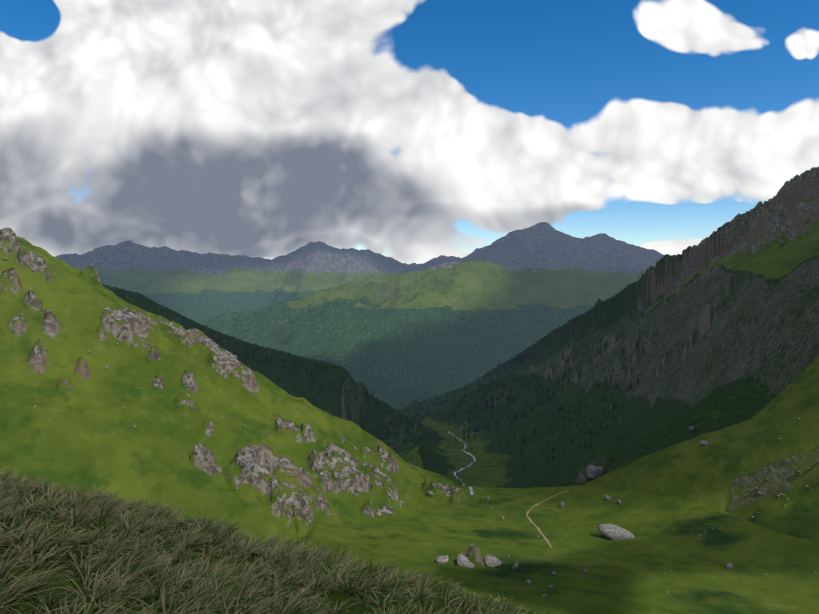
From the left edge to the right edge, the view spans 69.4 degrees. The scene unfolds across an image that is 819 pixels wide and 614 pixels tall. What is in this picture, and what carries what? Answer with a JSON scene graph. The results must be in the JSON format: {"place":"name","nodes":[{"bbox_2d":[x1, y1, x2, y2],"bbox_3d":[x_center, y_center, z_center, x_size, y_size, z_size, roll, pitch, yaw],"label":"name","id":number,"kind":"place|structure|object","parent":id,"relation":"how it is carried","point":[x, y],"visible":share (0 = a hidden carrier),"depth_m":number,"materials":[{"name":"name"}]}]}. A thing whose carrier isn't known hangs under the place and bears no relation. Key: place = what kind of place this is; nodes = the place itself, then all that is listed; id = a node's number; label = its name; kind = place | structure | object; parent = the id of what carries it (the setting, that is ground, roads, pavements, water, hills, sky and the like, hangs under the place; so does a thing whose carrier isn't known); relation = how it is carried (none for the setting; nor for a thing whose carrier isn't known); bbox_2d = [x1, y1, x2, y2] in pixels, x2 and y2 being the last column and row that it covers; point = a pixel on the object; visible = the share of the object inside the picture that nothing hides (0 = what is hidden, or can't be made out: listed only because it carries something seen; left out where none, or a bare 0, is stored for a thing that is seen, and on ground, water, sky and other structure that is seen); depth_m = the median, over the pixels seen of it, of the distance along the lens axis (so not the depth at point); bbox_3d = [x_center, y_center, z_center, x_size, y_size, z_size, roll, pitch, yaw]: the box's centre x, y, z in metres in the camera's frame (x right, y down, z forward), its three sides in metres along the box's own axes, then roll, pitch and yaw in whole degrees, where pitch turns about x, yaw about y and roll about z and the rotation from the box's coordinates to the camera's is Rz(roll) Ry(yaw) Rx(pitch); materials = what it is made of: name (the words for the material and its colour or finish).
{"place":"outdoors","nodes":[
{"label":"outdoors","id":0,"kind":"place"},
{"bbox_2d":[0,167,818,613],"bbox_3d":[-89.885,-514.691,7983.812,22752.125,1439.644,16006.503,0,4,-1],"label":"terrain","id":1,"kind":"structure","parent":0,"point":[732,379],"depth_m":266.30,"materials":[{"name":"green plant"}]},
{"bbox_2d":[0,459,553,613],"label":"grass tussocks","id":2,"kind":"object","parent":1,"relation":"on","point":[207,584],"depth_m":24.33,"materials":[{"name":"green plant"}]},
{"bbox_2d":[200,327,376,406],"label":"conifers","id":3,"kind":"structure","parent":1,"relation":"on","point":[295,366],"depth_m":1157.96,"materials":[{"name":"green plant"}]},
{"bbox_2d":[353,402,431,452],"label":"valley conifers","id":4,"kind":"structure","parent":1,"relation":"on","point":[400,421],"depth_m":999.45,"materials":[{"name":"green plant"}]},
{"bbox_2d":[0,258,818,592],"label":"scattered rocks","id":5,"kind":"object","parent":1,"relation":"on","point":[492,508],"visible":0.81,"depth_m":210.61,"materials":[{"name":"grey stone"}]},
{"bbox_2d":[436,555,448,562],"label":"boulder","id":6,"kind":"object","parent":1,"relation":"on","point":[442,559],"visible":0.96,"depth_m":157.50,"materials":[{"name":"grey stone"}]},
{"bbox_2d":[448,431,475,494],"bbox_3d":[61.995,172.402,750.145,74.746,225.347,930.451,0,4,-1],"label":"stream","id":7,"kind":"structure","parent":1,"relation":"on","point":[471,490],"depth_m":749.73,"materials":[{"name":"liquid"}]},
{"bbox_2d":[456,553,474,567],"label":"boulder","id":8,"kind":"object","parent":1,"relation":"on","point":[462,559],"visible":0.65,"depth_m":158.14,"materials":[{"name":"grey stone"}]},
{"bbox_2d":[483,555,501,566],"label":"boulder","id":9,"kind":"object","parent":1,"relation":"on","point":[490,561],"visible":0.96,"depth_m":161.64,"materials":[{"name":"grey stone"}]},
{"bbox_2d":[512,562,518,569],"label":"boulder","id":10,"kind":"object","parent":1,"relation":"on","point":[515,566],"visible":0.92,"depth_m":159.50,"materials":[{"name":"grey stone"}]},
{"bbox_2d":[526,490,568,547],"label":"footpath","id":11,"kind":"structure","parent":1,"relation":"on","point":[538,528],"depth_m":227.79,"materials":[{"name":"beige soil"}]},
{"bbox_2d":[481,343,644,463],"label":"trees","id":12,"kind":"object","parent":1,"relation":"on","point":[561,408],"visible":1,"depth_m":819.41,"materials":[{"name":"green plant"}]},
{"bbox_2d":[586,465,602,477],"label":"boulder","id":13,"kind":"object","parent":1,"relation":"on","point":[592,471],"visible":0.94,"depth_m":389.28,"materials":[{"name":"grey stone"}]},
{"bbox_2d":[604,495,610,500],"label":"boulder","id":14,"kind":"object","parent":1,"relation":"on","point":[607,498],"visible":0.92,"depth_m":257.35,"materials":[{"name":"grey stone"}]},
{"bbox_2d":[598,524,634,539],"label":"boulder","id":15,"kind":"object","parent":1,"relation":"on","point":[612,532],"visible":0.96,"depth_m":195.92,"materials":[{"name":"grey stone"}]},
{"bbox_2d":[699,440,708,445],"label":"boulder","id":16,"kind":"object","parent":1,"relation":"on","point":[703,442],"visible":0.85,"depth_m":260.91,"materials":[{"name":"grey stone"}]},
{"bbox_2d":[726,563,732,568],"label":"boulder","id":17,"kind":"object","parent":1,"relation":"on","point":[729,565],"visible":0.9,"depth_m":158.98,"materials":[{"name":"grey stone"}]},
{"bbox_2d":[0,0,818,263],"label":"sky","id":18,"kind":"structure","parent":0,"point":[405,131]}
]}

